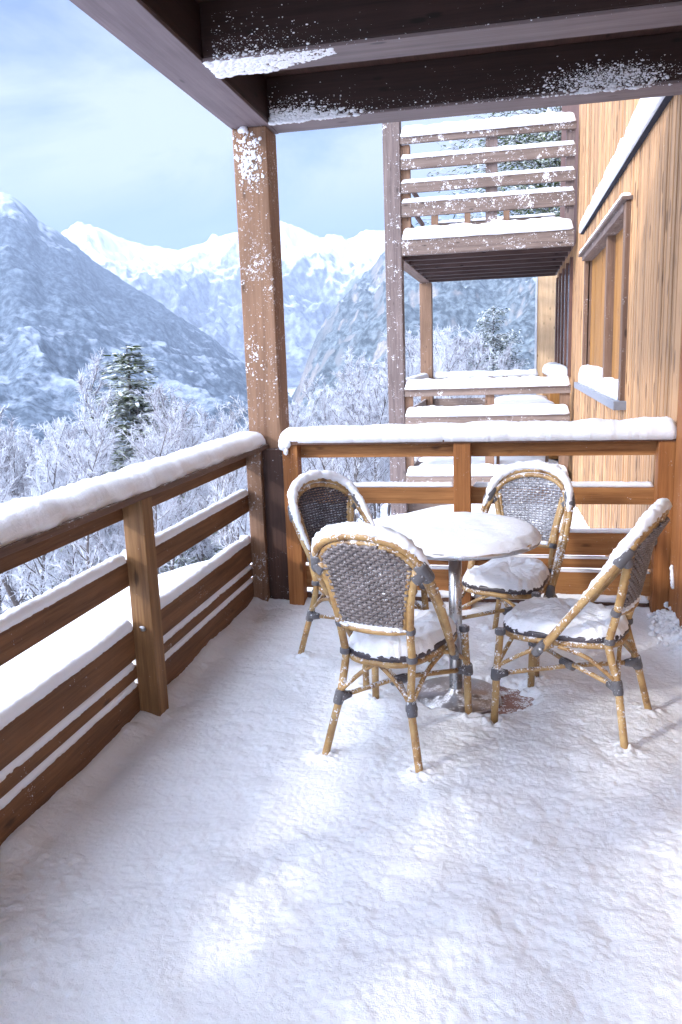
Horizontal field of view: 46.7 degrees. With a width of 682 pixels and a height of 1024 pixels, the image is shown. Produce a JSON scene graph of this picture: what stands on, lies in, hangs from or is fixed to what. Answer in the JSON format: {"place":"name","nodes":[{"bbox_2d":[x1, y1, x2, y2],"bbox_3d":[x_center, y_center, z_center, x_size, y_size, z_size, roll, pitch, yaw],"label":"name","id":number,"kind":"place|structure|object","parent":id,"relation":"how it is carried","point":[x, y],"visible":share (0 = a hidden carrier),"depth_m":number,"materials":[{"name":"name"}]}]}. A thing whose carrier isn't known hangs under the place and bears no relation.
{"place":"outdoors","nodes":[
{"label":"outdoors","id":0,"kind":"place"},
{"bbox_2d":[0,192,292,496],"bbox_3d":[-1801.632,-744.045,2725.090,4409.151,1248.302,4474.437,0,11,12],"label":"mountain","id":1,"kind":"structure","parent":0,"point":[67,306],"depth_m":2191.95,"materials":[{"name":"white snow"}]},
{"bbox_2d":[61,221,384,387],"bbox_3d":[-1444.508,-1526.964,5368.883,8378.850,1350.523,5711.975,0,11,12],"label":"mountain","id":2,"kind":"structure","parent":0,"point":[198,286],"depth_m":6067.44,"materials":[{"name":"white snow"}]},
{"bbox_2d":[0,0,561,249],"label":"sky","id":3,"kind":"structure","parent":0,"point":[91,133],"materials":[{"name":"blue"}]},
{"bbox_2d":[0,387,601,705],"bbox_3d":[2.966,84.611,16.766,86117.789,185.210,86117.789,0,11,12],"label":"ground","id":4,"kind":"structure","parent":0,"point":[20,673],"depth_m":6.93,"materials":[{"name":"white snow"}]},
{"bbox_2d":[0,425,18,612],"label":"frosted tree","id":5,"kind":"object","parent":4,"relation":"on","point":[7,594],"visible":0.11,"depth_m":43.06,"materials":[{"name":"white plant"}]},
{"bbox_2d":[0,448,21,606],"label":"frosted tree","id":6,"kind":"object","parent":4,"relation":"on","point":[1,460],"visible":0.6,"depth_m":23.89,"materials":[{"name":"white plant"}]},
{"bbox_2d":[0,450,23,613],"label":"frosted tree","id":7,"kind":"object","parent":4,"relation":"on","point":[2,498],"visible":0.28,"depth_m":18.33,"materials":[{"name":"white plant"}]},
{"bbox_2d":[0,478,41,606],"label":"frosted tree","id":8,"kind":"object","parent":4,"relation":"on","point":[9,589],"visible":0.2,"depth_m":22.35,"materials":[{"name":"white plant"}]},
{"bbox_2d":[0,404,49,614],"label":"frosted tree","id":9,"kind":"object","parent":4,"relation":"on","point":[19,479],"visible":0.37,"depth_m":29.21,"materials":[{"name":"white plant"}]},
{"bbox_2d":[1,566,51,610],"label":"frosted tree","id":10,"kind":"object","parent":4,"relation":"on","point":[6,602],"visible":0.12,"depth_m":36.77,"materials":[{"name":"white plant"}]},
{"bbox_2d":[0,423,53,601],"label":"frosted tree","id":11,"kind":"object","parent":4,"relation":"on","point":[24,438],"visible":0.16,"depth_m":39.31,"materials":[{"name":"white plant"}]},
{"bbox_2d":[0,425,60,602],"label":"frosted tree","id":12,"kind":"object","parent":4,"relation":"on","point":[17,492],"visible":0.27,"depth_m":28.86,"materials":[{"name":"white plant"}]},
{"bbox_2d":[0,414,66,601],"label":"frosted tree","id":13,"kind":"object","parent":4,"relation":"on","point":[25,461],"visible":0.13,"depth_m":36.37,"materials":[{"name":"white plant"}]},
{"bbox_2d":[11,415,74,595],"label":"frosted tree","id":14,"kind":"object","parent":4,"relation":"on","point":[42,579],"visible":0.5,"depth_m":17.50,"materials":[{"name":"white plant"}]},
{"bbox_2d":[25,444,70,573],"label":"frosted tree","id":15,"kind":"object","parent":4,"relation":"on","point":[43,477],"visible":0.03,"depth_m":29.08,"materials":[{"name":"white plant"}]},
{"bbox_2d":[1,430,97,569],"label":"frosted tree","id":16,"kind":"object","parent":4,"relation":"on","point":[29,458],"visible":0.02,"depth_m":40.58,"materials":[{"name":"white plant"}]},
{"bbox_2d":[15,415,111,595],"bbox_3d":[-9.062,0.738,26.695,3.488,7.905,3.904,3,12,22],"label":"frosted tree","id":17,"kind":"object","parent":4,"relation":"on","point":[54,426],"visible":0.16,"depth_m":26.39,"materials":[{"name":"white plant"}]},
{"bbox_2d":[35,347,121,584],"bbox_3d":[-8.245,-0.365,25.147,3.046,9.567,3.280,5,13,32],"label":"frosted tree","id":18,"kind":"object","parent":4,"relation":"on","point":[84,391],"visible":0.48,"depth_m":24.89,"materials":[{"name":"white plant"}]},
{"bbox_2d":[36,419,124,558],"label":"frosted tree","id":19,"kind":"object","parent":4,"relation":"on","point":[97,536],"visible":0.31,"depth_m":18.22,"materials":[{"name":"white plant"}]},
{"bbox_2d":[43,410,125,575],"bbox_3d":[-5.621,0.204,16.972,1.797,4.724,1.534,5,13,31],"label":"frosted tree","id":20,"kind":"object","parent":4,"relation":"on","point":[85,475],"visible":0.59,"depth_m":16.72,"materials":[{"name":"white plant"}]},
{"bbox_2d":[60,435,124,570],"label":"frosted tree","id":21,"kind":"object","parent":4,"relation":"on","point":[104,528],"visible":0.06,"depth_m":26.39,"materials":[{"name":"white plant"}]},
{"bbox_2d":[72,466,124,560],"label":"frosted tree","id":22,"kind":"object","parent":4,"relation":"on","point":[108,540],"visible":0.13,"depth_m":19.31,"materials":[{"name":"white plant"}]},
{"bbox_2d":[70,457,136,565],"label":"frosted tree","id":23,"kind":"object","parent":4,"relation":"on","point":[112,525],"visible":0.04,"depth_m":26.46,"materials":[{"name":"white plant"}]},
{"bbox_2d":[82,407,129,465],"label":"frosted tree","id":24,"kind":"object","parent":4,"relation":"on","point":[103,423],"visible":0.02,"depth_m":47.40,"materials":[{"name":"white plant"}]},
{"bbox_2d":[4,345,246,604],"bbox_3d":[-7.564,-0.630,29.605,10.077,10.996,10.585,-9,13,-31],"label":"conifer tree","id":25,"kind":"object","parent":4,"relation":"on","point":[130,402],"visible":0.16,"depth_m":28.40,"materials":[{"name":"green plant"}]},
{"bbox_2d":[116,400,187,574],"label":"frosted tree","id":26,"kind":"object","parent":4,"relation":"on","point":[145,451],"visible":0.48,"depth_m":16.27,"materials":[{"name":"white plant"}]},
{"bbox_2d":[105,433,201,573],"bbox_3d":[-4.442,0.268,18.584,2.336,4.250,2.087,-6,12,-18],"label":"frosted tree","id":27,"kind":"object","parent":4,"relation":"on","point":[155,447],"visible":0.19,"depth_m":18.44,"materials":[{"name":"white plant"}]},
{"bbox_2d":[123,382,224,570],"bbox_3d":[-4.380,-0.454,21.027,2.868,5.989,3.211,1,12,16],"label":"frosted tree","id":28,"kind":"object","parent":4,"relation":"on","point":[158,390],"visible":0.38,"depth_m":20.85,"materials":[{"name":"white plant"}]},
{"bbox_2d":[139,407,243,568],"bbox_3d":[-5.439,-0.060,26.940,3.592,7.000,4.021,4,13,27],"label":"frosted tree","id":29,"kind":"object","parent":4,"relation":"on","point":[178,562],"visible":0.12,"depth_m":26.78,"materials":[{"name":"white plant"}]},
{"bbox_2d":[173,413,223,552],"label":"frosted tree","id":30,"kind":"object","parent":4,"relation":"on","point":[202,425],"visible":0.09,"depth_m":46.75,"materials":[{"name":"white plant"}]},
{"bbox_2d":[187,423,219,560],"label":"frosted tree","id":31,"kind":"object","parent":4,"relation":"on","point":[208,556],"visible":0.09,"depth_m":29.75,"materials":[{"name":"white plant"}]},
{"bbox_2d":[179,418,234,561],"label":"frosted tree","id":32,"kind":"object","parent":4,"relation":"on","point":[202,554],"visible":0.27,"depth_m":21.51,"materials":[{"name":"white plant"}]},
{"bbox_2d":[186,412,244,561],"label":"frosted tree","id":33,"kind":"object","parent":4,"relation":"on","point":[227,474],"visible":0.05,"depth_m":40.58,"materials":[{"name":"white plant"}]},
{"bbox_2d":[194,471,244,548],"bbox_3d":[-1.588,0.066,10.522,0.955,1.414,0.606,-4,11,-8],"label":"frosted shrub","id":34,"kind":"object","parent":4,"relation":"on","point":[220,531],"visible":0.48,"depth_m":10.55,"materials":[{"name":"white plant"}]},
{"bbox_2d":[192,466,250,544],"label":"frosted tree","id":35,"kind":"object","parent":4,"relation":"on","point":[209,499],"visible":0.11,"depth_m":20.97,"materials":[{"name":"white plant"}]},
{"bbox_2d":[193,403,249,544],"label":"frosted tree","id":36,"kind":"object","parent":4,"relation":"on","point":[200,411],"visible":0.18,"depth_m":47.40,"materials":[{"name":"white plant"}]},
{"bbox_2d":[195,432,249,535],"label":"frosted tree","id":37,"kind":"object","parent":4,"relation":"on","point":[238,521],"visible":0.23,"depth_m":18.09,"materials":[{"name":"white plant"}]},
{"bbox_2d":[205,395,248,542],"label":"frosted tree","id":38,"kind":"object","parent":4,"relation":"on","point":[242,410],"visible":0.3,"depth_m":18.74,"materials":[{"name":"white plant"}]},
{"bbox_2d":[209,400,248,548],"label":"frosted tree","id":39,"kind":"object","parent":4,"relation":"on","point":[223,419],"visible":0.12,"depth_m":27.05,"materials":[{"name":"white plant"}]},
{"bbox_2d":[234,416,248,487],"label":"frosted tree","id":40,"kind":"object","parent":4,"relation":"on","point":[244,430],"visible":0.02,"depth_m":45.72,"materials":[{"name":"white plant"}]},
{"bbox_2d":[289,407,311,507],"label":"frosted tree","id":41,"kind":"object","parent":4,"relation":"on","point":[295,418],"visible":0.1,"depth_m":20.97,"materials":[{"name":"white plant"}]},
{"bbox_2d":[288,404,337,506],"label":"frosted tree","id":42,"kind":"object","parent":4,"relation":"on","point":[315,461],"visible":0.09,"depth_m":21.46,"materials":[{"name":"white plant"}]},
{"bbox_2d":[288,396,347,523],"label":"frosted tree","id":43,"kind":"object","parent":4,"relation":"on","point":[298,407],"visible":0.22,"depth_m":31.88,"materials":[{"name":"white plant"}]},
{"bbox_2d":[303,458,349,524],"bbox_3d":[-0.284,-0.427,13.276,1.323,1.960,0.840,-6,12,-20],"label":"frosted shrub","id":44,"kind":"object","parent":4,"relation":"on","point":[325,464],"visible":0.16,"depth_m":13.11,"materials":[{"name":"white plant"}]},
{"bbox_2d":[314,391,344,506],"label":"frosted tree","id":45,"kind":"object","parent":4,"relation":"on","point":[333,397],"visible":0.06,"depth_m":35.68,"materials":[{"name":"white plant"}]},
{"bbox_2d":[312,381,346,523],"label":"frosted tree","id":46,"kind":"object","parent":4,"relation":"on","point":[334,404],"visible":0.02,"depth_m":38.67,"materials":[{"name":"white plant"}]},
{"bbox_2d":[300,374,371,513],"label":"frosted tree","id":47,"kind":"object","parent":4,"relation":"on","point":[324,400],"visible":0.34,"depth_m":34.71,"materials":[{"name":"white plant"}]},
{"bbox_2d":[316,379,363,519],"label":"frosted tree","id":48,"kind":"object","parent":4,"relation":"on","point":[340,418],"visible":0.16,"depth_m":27.79,"materials":[{"name":"white plant"}]},
{"bbox_2d":[304,373,390,520],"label":"frosted tree","id":49,"kind":"object","parent":4,"relation":"on","point":[360,388],"visible":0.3,"depth_m":25.35,"materials":[{"name":"white plant"}]},
{"bbox_2d":[330,457,381,521],"bbox_3d":[0.200,-0.573,14.732,0.884,2.064,1.393,-6,12,-21],"label":"frosted shrub","id":50,"kind":"object","parent":4,"relation":"on","point":[356,468],"visible":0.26,"depth_m":14.68,"materials":[{"name":"white plant"}]},
{"bbox_2d":[327,391,388,513],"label":"frosted tree","id":51,"kind":"object","parent":4,"relation":"on","point":[359,420],"visible":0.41,"depth_m":22.97,"materials":[{"name":"white plant"}]},
{"bbox_2d":[326,364,389,521],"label":"frosted tree","id":52,"kind":"object","parent":4,"relation":"on","point":[349,375],"visible":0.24,"depth_m":29.92,"materials":[{"name":"white plant"}]},
{"bbox_2d":[339,358,387,518],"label":"frosted tree","id":53,"kind":"object","parent":4,"relation":"on","point":[375,372],"visible":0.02,"depth_m":41.78,"materials":[{"name":"white plant"}]},
{"bbox_2d":[341,344,389,517],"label":"frosted tree","id":54,"kind":"object","parent":4,"relation":"on","point":[350,361],"visible":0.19,"depth_m":33.17,"materials":[{"name":"white plant"}]},
{"bbox_2d":[347,363,389,518],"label":"frosted tree","id":55,"kind":"object","parent":4,"relation":"on","point":[384,399],"visible":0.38,"depth_m":23.63,"materials":[{"name":"white plant"}]},
{"bbox_2d":[359,394,389,519],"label":"frosted tree","id":56,"kind":"object","parent":4,"relation":"on","point":[369,475],"depth_m":38.29,"materials":[{"name":"white plant"}]},
{"bbox_2d":[373,338,418,515],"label":"frosted tree","id":57,"kind":"object","parent":4,"relation":"on","point":[388,510],"depth_m":41.56,"materials":[{"name":"white plant"}]},
{"bbox_2d":[378,356,413,376],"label":"frosted tree","id":58,"kind":"object","parent":4,"relation":"on","point":[386,361],"visible":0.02,"depth_m":38.13,"materials":[{"name":"white plant"}]},
{"bbox_2d":[367,337,437,481],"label":"frosted tree","id":59,"kind":"object","parent":4,"relation":"on","point":[408,370],"visible":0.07,"depth_m":25.12,"materials":[{"name":"white plant"}]},
{"bbox_2d":[372,324,433,413],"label":"frosted tree","id":60,"kind":"object","parent":4,"relation":"on","point":[409,351],"visible":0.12,"depth_m":29.80,"materials":[{"name":"white plant"}]},
{"bbox_2d":[375,331,439,419],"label":"frosted tree","id":61,"kind":"object","parent":4,"relation":"on","point":[406,351],"visible":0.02,"depth_m":39.71,"materials":[{"name":"white plant"}]},
{"bbox_2d":[378,339,442,480],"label":"frosted tree","id":62,"kind":"object","parent":4,"relation":"on","point":[414,373],"visible":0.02,"depth_m":31.19,"materials":[{"name":"white plant"}]},
{"bbox_2d":[411,348,467,406],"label":"frosted tree","id":63,"kind":"object","parent":4,"relation":"on","point":[433,367],"visible":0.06,"depth_m":24.32,"materials":[{"name":"white plant"}]},
{"bbox_2d":[413,332,497,403],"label":"frosted tree","id":64,"kind":"object","parent":4,"relation":"on","point":[467,344],"visible":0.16,"depth_m":28.23,"materials":[{"name":"white plant"}]},
{"bbox_2d":[413,324,498,457],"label":"frosted tree","id":65,"kind":"object","parent":4,"relation":"on","point":[441,336],"visible":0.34,"depth_m":20.87,"materials":[{"name":"white plant"}]},
{"bbox_2d":[435,333,481,397],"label":"frosted tree","id":66,"kind":"object","parent":4,"relation":"on","point":[461,354],"visible":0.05,"depth_m":33.58,"materials":[{"name":"white plant"}]},
{"bbox_2d":[438,330,498,406],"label":"frosted tree","id":67,"kind":"object","parent":4,"relation":"on","point":[480,358],"visible":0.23,"depth_m":27.88,"materials":[{"name":"white plant"}]},
{"bbox_2d":[415,106,561,274],"bbox_3d":[8.173,-8.574,28.830,11.294,14.640,10.802,-10,14,-35],"label":"conifer tree","id":68,"kind":"object","parent":4,"relation":"on","point":[541,137],"visible":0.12,"depth_m":27.02,"materials":[{"name":"green plant"}]},
{"bbox_2d":[457,305,530,397],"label":"conifer tree","id":69,"kind":"object","parent":4,"relation":"on","point":[493,341],"visible":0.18,"depth_m":34.33,"materials":[{"name":"green plant"}]},
{"bbox_2d":[484,359,524,396],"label":"frosted tree","id":70,"kind":"object","parent":4,"relation":"on","point":[517,366],"visible":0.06,"depth_m":29.72,"materials":[{"name":"white plant"}]},
{"bbox_2d":[498,343,516,395],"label":"frosted tree","id":71,"kind":"object","parent":4,"relation":"on","point":[507,354],"visible":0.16,"depth_m":30.61,"materials":[{"name":"white plant"}]},
{"bbox_2d":[507,351,524,369],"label":"frosted tree","id":72,"kind":"object","parent":4,"relation":"on","point":[516,359],"visible":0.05,"depth_m":35.35,"materials":[{"name":"white plant"}]},
{"bbox_2d":[534,95,681,651],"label":"wooden house","id":73,"kind":"structure","parent":4,"relation":"on","point":[608,319],"depth_m":6.58,"materials":[{"name":"brown wood"}]},
{"bbox_2d":[382,111,576,515],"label":"timber balcony","id":74,"kind":"structure","parent":73,"relation":"attached to","point":[490,245],"depth_m":11.78,"materials":[{"name":"brown wood"}]},
{"bbox_2d":[494,394,553,464],"bbox_3d":[3.040,-1.389,13.277,0.978,1.116,1.750,0,11,12],"label":"garden table","id":75,"kind":"object","parent":74,"relation":"on","point":[524,399],"visible":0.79,"depth_m":12.54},
{"bbox_2d":[554,277,558,361],"bbox_3d":[4.350,-3.781,15.995,0.044,1.800,0.740,0,11,12],"label":"window frame","id":76,"kind":"structure","parent":73,"relation":"in","point":[556,284],"depth_m":15.71,"materials":[{"name":"brown wood"}]},
{"bbox_2d":[557,273,561,362],"bbox_3d":[4.167,-3.603,15.132,0.044,1.800,0.740,0,11,12],"label":"window frame","id":77,"kind":"structure","parent":73,"relation":"in","point":[559,280],"depth_m":14.83,"materials":[{"name":"brown wood"}]},
{"bbox_2d":[559,268,564,364],"bbox_3d":[3.983,-3.426,14.269,0.044,1.800,0.740,0,11,12],"label":"window frame","id":78,"kind":"structure","parent":73,"relation":"in","point":[562,276],"depth_m":13.97,"materials":[{"name":"brown wood"}]},
{"bbox_2d":[563,263,568,365],"bbox_3d":[3.800,-3.249,13.406,0.044,1.800,0.740,0,11,12],"label":"window frame","id":79,"kind":"structure","parent":73,"relation":"in","point":[566,270],"depth_m":13.11,"materials":[{"name":"brown wood"}]},
{"bbox_2d":[566,257,572,376],"bbox_3d":[3.617,-3.071,12.542,0.044,1.800,0.740,0,11,12],"label":"window frame","id":80,"kind":"structure","parent":73,"relation":"in","point":[570,267],"depth_m":12.26,"materials":[{"name":"brown wood"}]},
{"bbox_2d":[578,192,633,400],"bbox_3d":[2.783,-2.150,8.409,0.211,1.668,4.110,0,11,12],"label":"window frame","id":81,"kind":"structure","parent":73,"relation":"in","point":[618,218],"depth_m":7.90,"materials":[{"name":"brown wood"}]},
{"bbox_2d":[290,212,556,522],"bbox_3d":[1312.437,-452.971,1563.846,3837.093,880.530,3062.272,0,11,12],"label":"mountain","id":82,"kind":"structure","parent":0,"point":[356,319],"depth_m":1611.41,"materials":[{"name":"white snow"}]},
{"bbox_2d":[490,686,534,714],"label":"floor","id":83,"kind":"structure","parent":0,"point":[512,700],"depth_m":3.77,"materials":[{"name":"brown wood"}]},
{"bbox_2d":[0,431,288,845],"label":"wooden railing","id":84,"kind":"object","parent":83,"relation":"on","point":[64,722],"visible":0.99,"depth_m":3.44,"materials":[{"name":"brown wood"}]},
{"bbox_2d":[0,597,681,1023],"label":"snow cover","id":85,"kind":"object","parent":83,"relation":"on","point":[222,839],"visible":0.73,"depth_m":2.59,"materials":[{"name":"white snow"}]},
{"bbox_2d":[287,470,431,685],"bbox_3d":[0.074,0.315,4.168,0.521,1.036,0.657,-12,15,-40],"label":"bistro chair","id":86,"kind":"object","parent":85,"relation":"on","point":[343,485],"visible":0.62,"depth_m":4.26,"materials":[{"name":"grey wicker"}]},
{"bbox_2d":[310,521,472,772],"bbox_3d":[0.215,0.486,3.283,0.527,1.035,0.656,4,13,26],"label":"bistro chair","id":87,"kind":"object","parent":85,"relation":"on","point":[388,636],"visible":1,"depth_m":3.07,"materials":[{"name":"grey wicker"}]},
{"bbox_2d":[490,498,671,748],"bbox_3d":[1.043,0.431,3.406,0.656,1.038,0.522,5,13,33],"label":"bistro chair","id":88,"kind":"object","parent":85,"relation":"on","point":[540,625],"visible":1,"depth_m":3.27,"materials":[{"name":"brown wood"}]},
{"bbox_2d":[69,0,681,447],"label":"wooden canopy","id":89,"kind":"object","parent":83,"relation":"on","point":[255,76],"visible":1,"depth_m":4.30,"materials":[{"name":"brown wood"}]},
{"bbox_2d":[379,512,541,713],"bbox_3d":[0.541,0.476,3.737,0.780,0.870,0.780,0,11,12],"label":"bistro table","id":90,"kind":"object","parent":83,"relation":"on","point":[454,539],"visible":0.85,"depth_m":3.64,"materials":[{"name":"metal"}]},
{"bbox_2d":[278,416,676,612],"bbox_3d":[0.800,0.041,4.930,2.382,1.229,0.198,0,11,12],"label":"wooden railing","id":91,"kind":"object","parent":83,"relation":"on","point":[461,444],"visible":0.51,"depth_m":4.83,"materials":[{"name":"orange wood"}]},
{"bbox_2d":[462,460,574,676],"bbox_3d":[0.930,0.272,4.227,0.527,1.038,0.658,5,13,32],"label":"bistro chair","id":92,"kind":"object","parent":83,"relation":"on","point":[504,580],"visible":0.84,"depth_m":4.26,"materials":[{"name":"grey wicker"}]}
]}

